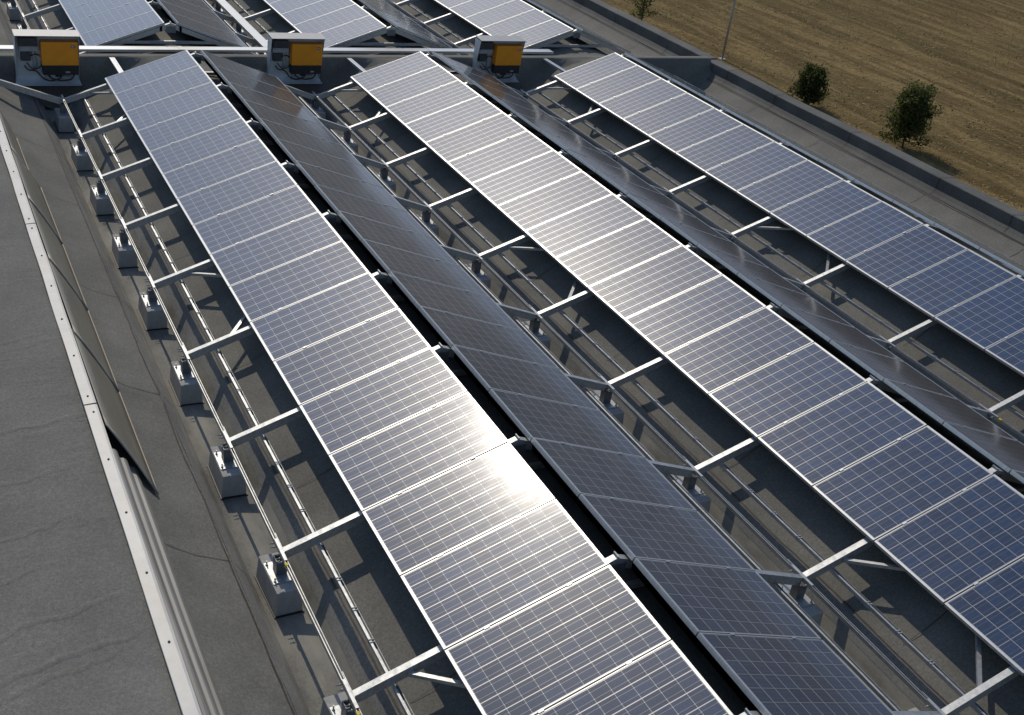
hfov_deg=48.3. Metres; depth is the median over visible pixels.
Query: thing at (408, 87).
solar panel
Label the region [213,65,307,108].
solar panel
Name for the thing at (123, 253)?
ballast block
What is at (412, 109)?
solar panel
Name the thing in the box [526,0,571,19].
solar panel
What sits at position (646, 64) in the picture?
solar panel
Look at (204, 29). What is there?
solar panel
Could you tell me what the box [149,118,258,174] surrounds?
solar panel
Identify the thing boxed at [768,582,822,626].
ballast block
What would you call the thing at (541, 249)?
wind brace
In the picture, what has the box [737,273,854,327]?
solar panel
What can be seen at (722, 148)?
solar panel
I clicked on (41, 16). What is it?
purlin
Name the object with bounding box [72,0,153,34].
solar panel
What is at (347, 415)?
solar panel
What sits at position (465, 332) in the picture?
solar panel
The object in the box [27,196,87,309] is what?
leaning sheet
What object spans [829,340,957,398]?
solar panel
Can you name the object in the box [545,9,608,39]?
solar panel
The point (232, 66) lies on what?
solar panel
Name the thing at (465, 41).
support frame
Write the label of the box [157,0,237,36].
solar panel
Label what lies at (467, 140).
solar panel
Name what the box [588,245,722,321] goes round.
solar panel
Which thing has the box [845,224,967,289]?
solar panel
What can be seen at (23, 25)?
ballast block
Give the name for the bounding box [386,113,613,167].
support frame
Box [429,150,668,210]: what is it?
support frame
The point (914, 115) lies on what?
young tree
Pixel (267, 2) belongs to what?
solar panel
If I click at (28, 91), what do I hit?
steel rafter
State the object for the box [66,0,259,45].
support frame
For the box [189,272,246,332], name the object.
wind brace
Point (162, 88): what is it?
solar panel
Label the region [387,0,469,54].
gutter rail
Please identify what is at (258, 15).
support frame
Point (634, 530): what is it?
solar panel
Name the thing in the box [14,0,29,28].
gutter rail
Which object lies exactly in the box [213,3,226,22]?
ballast block
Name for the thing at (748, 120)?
solar panel
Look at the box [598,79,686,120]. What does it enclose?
solar panel
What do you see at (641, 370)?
support frame
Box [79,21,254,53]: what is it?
support frame
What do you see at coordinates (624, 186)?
solar panel
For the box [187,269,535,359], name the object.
support frame
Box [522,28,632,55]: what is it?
support frame
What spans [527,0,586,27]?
solar panel
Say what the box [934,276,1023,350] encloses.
solar panel
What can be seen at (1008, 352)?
solar panel
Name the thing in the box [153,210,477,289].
support frame
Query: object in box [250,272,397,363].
solar panel
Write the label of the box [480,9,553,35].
solar panel
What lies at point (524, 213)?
solar panel
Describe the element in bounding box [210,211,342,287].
solar panel
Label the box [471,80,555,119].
solar panel
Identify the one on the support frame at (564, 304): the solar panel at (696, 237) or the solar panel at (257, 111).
the solar panel at (696, 237)
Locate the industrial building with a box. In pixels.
[0,0,1023,714]
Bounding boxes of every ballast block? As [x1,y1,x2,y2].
[6,0,21,20]
[17,19,27,28]
[54,103,74,132]
[70,139,93,171]
[89,181,114,215]
[111,229,138,268]
[137,288,168,330]
[168,357,203,405]
[207,444,247,499]
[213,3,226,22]
[233,23,246,35]
[254,552,303,618]
[308,99,325,119]
[320,692,358,714]
[340,130,357,154]
[376,168,395,192]
[412,210,438,236]
[465,259,490,288]
[522,318,550,354]
[589,388,623,424]
[665,475,710,520]
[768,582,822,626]
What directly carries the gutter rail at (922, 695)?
attached to the support frame at (198, 58)
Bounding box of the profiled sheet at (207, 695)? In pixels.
[112,449,226,714]
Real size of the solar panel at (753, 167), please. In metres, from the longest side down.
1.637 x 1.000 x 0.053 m
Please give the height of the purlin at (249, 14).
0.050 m
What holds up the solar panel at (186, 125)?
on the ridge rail
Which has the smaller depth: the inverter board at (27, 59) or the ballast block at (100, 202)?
the ballast block at (100, 202)
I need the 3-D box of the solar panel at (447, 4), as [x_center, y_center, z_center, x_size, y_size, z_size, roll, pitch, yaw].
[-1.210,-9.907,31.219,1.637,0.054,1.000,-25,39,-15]
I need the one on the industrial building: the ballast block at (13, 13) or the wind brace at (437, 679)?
the ballast block at (13, 13)
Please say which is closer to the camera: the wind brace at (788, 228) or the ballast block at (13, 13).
the wind brace at (788, 228)
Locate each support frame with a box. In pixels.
[24,4,236,23]
[65,51,314,103]
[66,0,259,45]
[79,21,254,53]
[82,82,347,139]
[102,118,384,181]
[125,160,426,230]
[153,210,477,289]
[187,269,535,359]
[230,342,606,447]
[244,2,422,25]
[267,5,452,46]
[283,434,693,557]
[317,52,524,98]
[323,25,458,54]
[349,81,566,130]
[352,551,802,702]
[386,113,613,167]
[396,0,417,7]
[424,0,553,26]
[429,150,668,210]
[454,10,616,47]
[479,192,730,259]
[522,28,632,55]
[525,53,684,96]
[538,243,802,317]
[567,79,730,125]
[608,303,887,387]
[615,108,789,158]
[668,141,849,196]
[695,375,988,473]
[730,179,919,239]
[740,708,939,714]
[802,222,997,288]
[803,465,1023,580]
[887,273,1023,346]
[941,666,1019,714]
[987,390,1023,416]
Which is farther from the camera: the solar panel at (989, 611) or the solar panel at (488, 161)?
the solar panel at (488, 161)
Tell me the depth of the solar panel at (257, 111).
20.07 m
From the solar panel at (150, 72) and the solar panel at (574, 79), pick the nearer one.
the solar panel at (150, 72)
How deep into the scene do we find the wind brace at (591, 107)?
25.83 m
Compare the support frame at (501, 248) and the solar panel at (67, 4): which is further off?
the solar panel at (67, 4)
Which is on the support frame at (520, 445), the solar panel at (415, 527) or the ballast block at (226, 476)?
the solar panel at (415, 527)
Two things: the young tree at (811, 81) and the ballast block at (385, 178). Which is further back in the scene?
the young tree at (811, 81)
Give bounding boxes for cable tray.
[0,45,553,54]
[215,0,267,46]
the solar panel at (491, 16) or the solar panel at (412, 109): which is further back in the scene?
the solar panel at (491, 16)
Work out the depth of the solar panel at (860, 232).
19.21 m
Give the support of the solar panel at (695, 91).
on the support frame at (586, 116)
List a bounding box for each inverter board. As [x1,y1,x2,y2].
[12,29,81,85]
[267,32,325,83]
[472,35,526,81]
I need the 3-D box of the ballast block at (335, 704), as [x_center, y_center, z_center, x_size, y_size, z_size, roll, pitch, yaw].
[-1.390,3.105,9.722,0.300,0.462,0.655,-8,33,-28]
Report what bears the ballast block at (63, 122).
on the industrial building
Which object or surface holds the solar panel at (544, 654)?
on the ridge rail
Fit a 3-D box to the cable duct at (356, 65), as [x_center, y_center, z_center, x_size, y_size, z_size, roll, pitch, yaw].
[-3.165,-6.083,24.219,0.104,0.046,2.250,-7,33,-27]
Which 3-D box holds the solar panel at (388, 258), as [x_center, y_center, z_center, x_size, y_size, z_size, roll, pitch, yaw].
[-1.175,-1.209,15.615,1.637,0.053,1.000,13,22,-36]
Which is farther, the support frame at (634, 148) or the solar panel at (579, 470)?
the support frame at (634, 148)
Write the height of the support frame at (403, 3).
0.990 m
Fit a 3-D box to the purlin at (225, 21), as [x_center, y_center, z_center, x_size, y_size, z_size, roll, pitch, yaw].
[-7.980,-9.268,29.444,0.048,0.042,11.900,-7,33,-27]
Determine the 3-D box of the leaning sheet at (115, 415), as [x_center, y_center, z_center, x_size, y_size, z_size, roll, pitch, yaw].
[-4.346,0.520,12.425,0.391,0.463,2.833,-7,33,-27]
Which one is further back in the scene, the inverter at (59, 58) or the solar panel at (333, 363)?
the inverter at (59, 58)
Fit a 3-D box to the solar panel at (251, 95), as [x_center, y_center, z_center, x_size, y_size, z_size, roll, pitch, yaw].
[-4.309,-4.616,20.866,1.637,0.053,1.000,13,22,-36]
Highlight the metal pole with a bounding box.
[719,0,735,59]
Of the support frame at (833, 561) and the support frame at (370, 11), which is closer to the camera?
the support frame at (833, 561)
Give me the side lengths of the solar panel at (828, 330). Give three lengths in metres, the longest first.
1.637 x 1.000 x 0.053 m
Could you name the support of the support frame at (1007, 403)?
on the industrial building
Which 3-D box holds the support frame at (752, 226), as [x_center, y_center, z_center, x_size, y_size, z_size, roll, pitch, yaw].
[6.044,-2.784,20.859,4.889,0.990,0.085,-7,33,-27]
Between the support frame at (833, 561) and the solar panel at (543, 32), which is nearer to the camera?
the support frame at (833, 561)
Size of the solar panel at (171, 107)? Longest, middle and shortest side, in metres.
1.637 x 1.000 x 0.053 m
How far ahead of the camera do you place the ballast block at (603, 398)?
14.78 m
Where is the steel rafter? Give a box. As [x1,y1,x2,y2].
[0,79,61,103]
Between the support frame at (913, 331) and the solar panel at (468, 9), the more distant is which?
the solar panel at (468, 9)
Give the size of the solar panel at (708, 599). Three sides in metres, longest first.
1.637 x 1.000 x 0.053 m
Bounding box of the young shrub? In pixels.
[629,0,657,20]
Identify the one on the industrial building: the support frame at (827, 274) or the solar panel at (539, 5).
the support frame at (827, 274)
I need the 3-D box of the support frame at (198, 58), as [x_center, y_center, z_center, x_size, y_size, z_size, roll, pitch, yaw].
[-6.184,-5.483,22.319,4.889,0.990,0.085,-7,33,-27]
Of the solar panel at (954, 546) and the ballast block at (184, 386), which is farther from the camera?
the ballast block at (184, 386)
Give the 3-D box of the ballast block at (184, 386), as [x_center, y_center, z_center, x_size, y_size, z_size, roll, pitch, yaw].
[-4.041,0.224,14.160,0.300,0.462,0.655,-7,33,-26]
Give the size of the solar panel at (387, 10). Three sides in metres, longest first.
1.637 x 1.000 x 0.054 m
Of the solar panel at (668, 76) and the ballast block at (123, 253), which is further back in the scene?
the solar panel at (668, 76)
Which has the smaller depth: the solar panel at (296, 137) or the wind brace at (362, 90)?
the solar panel at (296, 137)
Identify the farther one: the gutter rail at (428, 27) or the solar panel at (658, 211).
the gutter rail at (428, 27)
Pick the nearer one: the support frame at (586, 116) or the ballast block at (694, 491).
the ballast block at (694, 491)
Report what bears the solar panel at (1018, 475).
on the support frame at (833, 561)
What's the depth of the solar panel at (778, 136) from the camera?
22.87 m
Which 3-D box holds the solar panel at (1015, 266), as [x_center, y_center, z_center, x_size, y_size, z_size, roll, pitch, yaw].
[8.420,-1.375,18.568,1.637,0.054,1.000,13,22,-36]
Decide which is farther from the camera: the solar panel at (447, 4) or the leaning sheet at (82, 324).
the solar panel at (447, 4)
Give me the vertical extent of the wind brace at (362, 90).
0.682 m
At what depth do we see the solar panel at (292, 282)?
14.77 m
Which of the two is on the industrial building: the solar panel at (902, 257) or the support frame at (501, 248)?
the support frame at (501, 248)
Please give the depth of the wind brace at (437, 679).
9.62 m
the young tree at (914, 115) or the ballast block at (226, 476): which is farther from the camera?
the young tree at (914, 115)
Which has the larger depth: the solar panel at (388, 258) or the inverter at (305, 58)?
the inverter at (305, 58)
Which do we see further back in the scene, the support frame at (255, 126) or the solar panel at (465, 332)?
the support frame at (255, 126)
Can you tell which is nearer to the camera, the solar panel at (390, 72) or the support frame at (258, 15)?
the solar panel at (390, 72)
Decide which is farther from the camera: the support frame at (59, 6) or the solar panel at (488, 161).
the support frame at (59, 6)
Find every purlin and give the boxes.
[32,0,49,29]
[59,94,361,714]
[83,97,413,714]
[203,0,258,53]
[232,0,269,33]
[293,93,901,710]
[332,94,988,714]
[401,0,473,47]
[539,92,1023,419]
[714,106,1023,275]
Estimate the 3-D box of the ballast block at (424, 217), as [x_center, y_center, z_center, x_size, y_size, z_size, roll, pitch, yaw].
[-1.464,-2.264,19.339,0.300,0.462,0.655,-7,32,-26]
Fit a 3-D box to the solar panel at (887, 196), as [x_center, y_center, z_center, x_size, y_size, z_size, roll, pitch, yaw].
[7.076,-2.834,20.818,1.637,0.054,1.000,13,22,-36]
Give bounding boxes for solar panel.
[58,0,94,9]
[64,0,137,22]
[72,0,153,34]
[79,10,164,45]
[105,50,198,94]
[115,65,212,111]
[125,82,226,132]
[137,99,241,152]
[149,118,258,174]
[156,0,224,23]
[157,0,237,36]
[162,138,277,199]
[166,11,247,46]
[177,161,296,226]
[182,0,214,12]
[192,185,318,255]
[200,50,290,91]
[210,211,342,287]
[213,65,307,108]
[227,82,323,125]
[229,240,368,324]
[242,99,342,144]
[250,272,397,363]
[258,118,362,165]
[263,0,278,5]
[268,0,321,14]
[273,308,430,405]
[275,138,383,187]
[280,0,355,26]
[293,4,370,32]
[294,160,407,211]
[299,347,466,455]
[314,184,432,237]
[320,15,386,46]
[329,392,507,513]
[337,210,459,265]
[350,51,438,93]
[359,0,421,26]
[361,239,489,296]
[362,442,554,577]
[366,4,438,38]
[367,65,458,109]
[369,0,406,16]
[381,15,451,47]
[385,80,479,126]
[388,271,522,330]
[400,499,608,651]
[405,95,502,143]
[418,306,559,368]
[425,112,527,163]
[432,51,510,88]
[434,0,470,9]
[445,565,670,714]
[447,131,553,184]
[448,0,513,19]
[451,65,532,103]
[451,345,599,410]
[464,0,535,29]
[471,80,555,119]
[471,150,581,207]
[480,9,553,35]
[489,389,645,457]
[492,95,579,136]
[497,171,612,232]
[509,19,573,48]
[516,112,605,154]
[525,194,645,259]
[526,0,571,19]
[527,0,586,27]
[531,438,696,510]
[537,640,732,714]
[541,130,634,174]
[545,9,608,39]
[554,53,636,90]
[555,218,682,288]
[563,19,630,52]
[567,150,663,194]
[576,65,661,104]
[578,494,754,570]
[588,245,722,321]
[596,170,696,217]
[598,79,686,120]
[622,93,714,136]
[624,274,765,356]
[625,53,694,86]
[627,193,731,241]
[633,558,820,639]
[647,65,720,100]
[648,108,742,154]
[660,217,768,267]
[664,307,813,395]
[672,78,744,113]
[675,124,774,172]
[697,93,773,129]
[697,244,810,296]
[697,632,894,714]
[705,141,807,192]
[708,342,866,439]
[725,108,801,144]
[736,160,843,214]
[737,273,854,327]
[754,124,836,163]
[758,381,926,487]
[770,180,881,237]
[781,305,903,361]
[785,141,869,181]
[806,201,922,262]
[812,425,992,542]
[819,159,902,199]
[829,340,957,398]
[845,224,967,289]
[855,179,944,222]
[874,474,1023,604]
[883,379,1017,440]
[888,249,1015,318]
[893,200,983,243]
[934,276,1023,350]
[935,223,1023,265]
[943,422,1023,472]
[944,557,1023,675]
[979,248,1023,274]
[985,329,1023,376]
[1010,470,1023,483]
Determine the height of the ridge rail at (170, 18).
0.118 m
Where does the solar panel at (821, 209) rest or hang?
on the support frame at (752, 226)
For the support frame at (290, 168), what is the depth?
17.19 m
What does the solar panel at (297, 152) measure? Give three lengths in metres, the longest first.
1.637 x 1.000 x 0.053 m
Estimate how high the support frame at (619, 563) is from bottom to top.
0.990 m
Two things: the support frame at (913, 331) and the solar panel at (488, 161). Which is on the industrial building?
the support frame at (913, 331)
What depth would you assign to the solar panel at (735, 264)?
17.00 m
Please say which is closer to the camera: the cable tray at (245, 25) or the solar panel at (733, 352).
the solar panel at (733, 352)
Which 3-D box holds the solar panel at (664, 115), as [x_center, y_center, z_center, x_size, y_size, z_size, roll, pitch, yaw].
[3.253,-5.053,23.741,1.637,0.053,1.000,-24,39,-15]
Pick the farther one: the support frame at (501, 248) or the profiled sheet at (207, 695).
the support frame at (501, 248)
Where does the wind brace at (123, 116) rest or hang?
attached to the support frame at (225, 90)
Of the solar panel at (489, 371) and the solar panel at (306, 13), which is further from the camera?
the solar panel at (306, 13)
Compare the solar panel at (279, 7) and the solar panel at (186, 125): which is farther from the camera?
the solar panel at (279, 7)
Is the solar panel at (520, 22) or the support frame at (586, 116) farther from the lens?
the solar panel at (520, 22)
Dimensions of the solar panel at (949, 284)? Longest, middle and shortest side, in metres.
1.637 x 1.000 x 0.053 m
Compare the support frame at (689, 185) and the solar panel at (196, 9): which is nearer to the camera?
the support frame at (689, 185)
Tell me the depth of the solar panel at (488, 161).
20.00 m
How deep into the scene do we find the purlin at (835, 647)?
12.97 m
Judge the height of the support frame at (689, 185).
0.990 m
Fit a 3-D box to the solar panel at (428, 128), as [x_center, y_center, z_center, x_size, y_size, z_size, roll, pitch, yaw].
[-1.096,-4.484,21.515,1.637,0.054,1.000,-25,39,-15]
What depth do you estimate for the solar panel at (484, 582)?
10.26 m
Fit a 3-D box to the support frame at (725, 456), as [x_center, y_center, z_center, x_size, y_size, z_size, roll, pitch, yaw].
[4.341,0.664,14.198,4.889,0.990,0.085,-7,33,-27]
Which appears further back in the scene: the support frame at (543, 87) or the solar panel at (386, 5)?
the solar panel at (386, 5)
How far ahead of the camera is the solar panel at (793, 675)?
9.55 m
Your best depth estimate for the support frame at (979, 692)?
10.45 m
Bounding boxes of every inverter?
[39,39,78,76]
[289,42,322,75]
[491,44,522,74]
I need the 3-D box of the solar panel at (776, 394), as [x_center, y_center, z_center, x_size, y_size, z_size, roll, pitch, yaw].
[3.381,0.388,14.016,1.637,0.053,1.000,-24,39,-15]
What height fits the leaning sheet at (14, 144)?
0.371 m
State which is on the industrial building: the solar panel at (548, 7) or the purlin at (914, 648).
the purlin at (914, 648)
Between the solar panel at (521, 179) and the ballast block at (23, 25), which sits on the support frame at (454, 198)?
the solar panel at (521, 179)
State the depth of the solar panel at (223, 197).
17.02 m
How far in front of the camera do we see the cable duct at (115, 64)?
22.25 m
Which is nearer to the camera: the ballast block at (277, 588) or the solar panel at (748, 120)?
the ballast block at (277, 588)
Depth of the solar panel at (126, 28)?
23.71 m
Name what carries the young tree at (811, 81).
on the ground
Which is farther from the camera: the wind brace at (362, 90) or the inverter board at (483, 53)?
the inverter board at (483, 53)
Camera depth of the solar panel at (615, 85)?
25.22 m
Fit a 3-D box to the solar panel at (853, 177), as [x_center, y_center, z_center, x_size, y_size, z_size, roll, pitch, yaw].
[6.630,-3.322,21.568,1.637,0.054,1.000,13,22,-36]
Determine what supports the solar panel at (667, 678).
on the support frame at (746, 711)
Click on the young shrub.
(642, 9)
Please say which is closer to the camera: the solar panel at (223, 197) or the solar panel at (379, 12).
the solar panel at (223, 197)
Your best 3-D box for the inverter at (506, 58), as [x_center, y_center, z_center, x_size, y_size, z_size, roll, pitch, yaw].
[-0.131,-6.889,26.425,0.665,0.695,0.240,-7,33,-27]
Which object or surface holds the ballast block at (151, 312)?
on the industrial building
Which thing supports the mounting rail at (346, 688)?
attached to the support frame at (198, 58)
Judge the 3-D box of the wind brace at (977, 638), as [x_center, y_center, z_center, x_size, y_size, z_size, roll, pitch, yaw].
[4.683,2.242,11.487,1.737,0.682,1.951,-7,33,-27]
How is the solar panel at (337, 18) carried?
on the support frame at (370, 11)
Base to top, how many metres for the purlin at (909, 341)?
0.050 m
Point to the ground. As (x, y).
(887, 44)
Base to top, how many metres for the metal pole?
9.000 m
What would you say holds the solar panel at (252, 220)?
on the support frame at (331, 218)
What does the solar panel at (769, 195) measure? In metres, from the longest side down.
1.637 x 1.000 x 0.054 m
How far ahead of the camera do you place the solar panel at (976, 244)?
19.09 m
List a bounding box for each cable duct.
[107,53,123,72]
[345,54,365,72]
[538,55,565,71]
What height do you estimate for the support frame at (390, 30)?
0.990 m
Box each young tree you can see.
[786,59,833,105]
[878,79,947,149]
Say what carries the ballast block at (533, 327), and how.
on the industrial building
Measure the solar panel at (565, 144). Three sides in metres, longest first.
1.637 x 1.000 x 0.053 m
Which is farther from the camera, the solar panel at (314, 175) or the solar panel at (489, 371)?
the solar panel at (314, 175)
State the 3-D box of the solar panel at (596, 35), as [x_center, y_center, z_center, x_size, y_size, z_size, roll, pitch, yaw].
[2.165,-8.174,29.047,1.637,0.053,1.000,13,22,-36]
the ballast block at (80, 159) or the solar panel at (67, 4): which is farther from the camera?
the solar panel at (67, 4)
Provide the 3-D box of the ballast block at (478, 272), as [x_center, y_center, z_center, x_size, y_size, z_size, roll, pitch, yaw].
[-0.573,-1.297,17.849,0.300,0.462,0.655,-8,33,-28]
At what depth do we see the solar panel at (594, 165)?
20.01 m
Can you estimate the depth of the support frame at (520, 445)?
11.26 m
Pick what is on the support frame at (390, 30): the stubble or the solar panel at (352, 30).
the solar panel at (352, 30)
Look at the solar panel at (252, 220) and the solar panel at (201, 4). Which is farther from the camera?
the solar panel at (201, 4)
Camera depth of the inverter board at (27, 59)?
21.90 m
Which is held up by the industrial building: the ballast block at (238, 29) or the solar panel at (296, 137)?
the ballast block at (238, 29)
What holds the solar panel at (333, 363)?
on the support frame at (443, 352)
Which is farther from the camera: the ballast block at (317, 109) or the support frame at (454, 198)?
the ballast block at (317, 109)
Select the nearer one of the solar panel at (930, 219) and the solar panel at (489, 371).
the solar panel at (489, 371)
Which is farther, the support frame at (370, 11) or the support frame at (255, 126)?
the support frame at (370, 11)
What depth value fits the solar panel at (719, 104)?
24.32 m
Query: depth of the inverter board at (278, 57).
24.10 m
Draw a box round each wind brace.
[90,92,126,120]
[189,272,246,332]
[339,89,383,115]
[407,671,465,687]
[508,246,577,298]
[545,87,594,112]
[756,226,829,271]
[843,558,981,686]
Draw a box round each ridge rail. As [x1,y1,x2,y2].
[153,0,181,31]
[205,58,758,710]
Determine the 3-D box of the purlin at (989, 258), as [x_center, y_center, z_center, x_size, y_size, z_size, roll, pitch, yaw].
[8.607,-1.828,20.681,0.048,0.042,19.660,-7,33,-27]
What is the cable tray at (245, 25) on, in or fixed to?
on the industrial building
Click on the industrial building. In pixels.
(86, 628)
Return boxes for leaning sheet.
[0,111,28,169]
[10,146,62,243]
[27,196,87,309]
[47,255,119,391]
[72,329,158,493]
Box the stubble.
[616,0,1023,211]
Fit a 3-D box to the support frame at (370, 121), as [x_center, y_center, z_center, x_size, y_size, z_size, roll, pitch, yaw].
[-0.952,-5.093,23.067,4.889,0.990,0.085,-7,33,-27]
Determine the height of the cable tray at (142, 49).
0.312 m
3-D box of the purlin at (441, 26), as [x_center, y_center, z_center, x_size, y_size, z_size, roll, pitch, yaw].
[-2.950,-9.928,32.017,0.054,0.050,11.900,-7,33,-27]
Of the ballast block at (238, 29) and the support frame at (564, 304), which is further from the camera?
the ballast block at (238, 29)
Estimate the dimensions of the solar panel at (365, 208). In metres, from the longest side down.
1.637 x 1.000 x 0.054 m
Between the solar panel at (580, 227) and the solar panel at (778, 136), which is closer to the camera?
the solar panel at (580, 227)
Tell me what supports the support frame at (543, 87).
on the industrial building
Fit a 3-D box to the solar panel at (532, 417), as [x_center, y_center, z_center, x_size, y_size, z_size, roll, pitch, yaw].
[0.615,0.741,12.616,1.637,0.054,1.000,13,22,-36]
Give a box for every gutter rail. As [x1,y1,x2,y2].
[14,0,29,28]
[312,91,945,714]
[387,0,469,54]
[520,89,1023,438]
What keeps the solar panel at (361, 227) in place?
on the support frame at (331, 218)
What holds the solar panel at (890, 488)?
on the support frame at (833, 561)
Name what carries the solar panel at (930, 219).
on the support frame at (827, 274)
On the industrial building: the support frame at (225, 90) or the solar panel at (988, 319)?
the support frame at (225, 90)
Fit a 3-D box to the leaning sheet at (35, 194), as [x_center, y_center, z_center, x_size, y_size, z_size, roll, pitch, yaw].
[-7.087,-2.453,16.980,0.355,0.441,2.833,-7,33,-27]
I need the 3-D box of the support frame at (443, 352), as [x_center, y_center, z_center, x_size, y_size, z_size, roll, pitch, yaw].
[-0.891,0.274,13.450,4.889,0.990,0.085,-7,33,-27]
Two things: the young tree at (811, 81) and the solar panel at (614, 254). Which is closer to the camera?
the solar panel at (614, 254)
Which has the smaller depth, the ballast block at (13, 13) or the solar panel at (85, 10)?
the solar panel at (85, 10)
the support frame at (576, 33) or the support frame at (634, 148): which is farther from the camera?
the support frame at (576, 33)
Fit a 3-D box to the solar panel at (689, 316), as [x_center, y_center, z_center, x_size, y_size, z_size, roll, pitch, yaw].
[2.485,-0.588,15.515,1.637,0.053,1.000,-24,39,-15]
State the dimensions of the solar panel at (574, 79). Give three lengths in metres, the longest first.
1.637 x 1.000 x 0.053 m
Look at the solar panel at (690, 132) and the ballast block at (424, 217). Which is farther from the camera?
the solar panel at (690, 132)
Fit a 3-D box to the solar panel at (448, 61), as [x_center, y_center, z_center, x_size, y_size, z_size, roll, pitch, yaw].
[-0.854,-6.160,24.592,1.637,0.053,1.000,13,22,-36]
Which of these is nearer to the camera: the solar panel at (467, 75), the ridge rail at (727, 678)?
the ridge rail at (727, 678)
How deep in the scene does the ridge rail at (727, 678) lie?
11.52 m
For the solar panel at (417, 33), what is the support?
on the support frame at (390, 30)
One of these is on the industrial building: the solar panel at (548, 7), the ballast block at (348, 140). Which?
the ballast block at (348, 140)
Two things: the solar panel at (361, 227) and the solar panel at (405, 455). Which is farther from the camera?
the solar panel at (361, 227)
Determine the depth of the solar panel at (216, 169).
17.77 m
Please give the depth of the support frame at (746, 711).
10.02 m
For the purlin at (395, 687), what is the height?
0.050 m
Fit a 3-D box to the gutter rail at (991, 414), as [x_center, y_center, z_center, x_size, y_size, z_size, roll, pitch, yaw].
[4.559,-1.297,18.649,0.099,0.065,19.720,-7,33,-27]
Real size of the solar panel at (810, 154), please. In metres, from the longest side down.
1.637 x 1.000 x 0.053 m
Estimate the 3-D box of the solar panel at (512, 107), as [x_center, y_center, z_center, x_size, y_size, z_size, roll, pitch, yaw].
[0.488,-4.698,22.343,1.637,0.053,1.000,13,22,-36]
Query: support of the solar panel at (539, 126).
on the support frame at (411, 156)
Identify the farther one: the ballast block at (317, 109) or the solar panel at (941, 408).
the ballast block at (317, 109)
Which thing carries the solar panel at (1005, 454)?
on the support frame at (833, 561)
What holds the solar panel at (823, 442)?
on the support frame at (725, 456)
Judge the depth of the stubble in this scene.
66.02 m
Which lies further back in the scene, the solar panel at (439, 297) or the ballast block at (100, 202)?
the ballast block at (100, 202)
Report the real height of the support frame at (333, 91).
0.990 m
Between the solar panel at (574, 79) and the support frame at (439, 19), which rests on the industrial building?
the support frame at (439, 19)

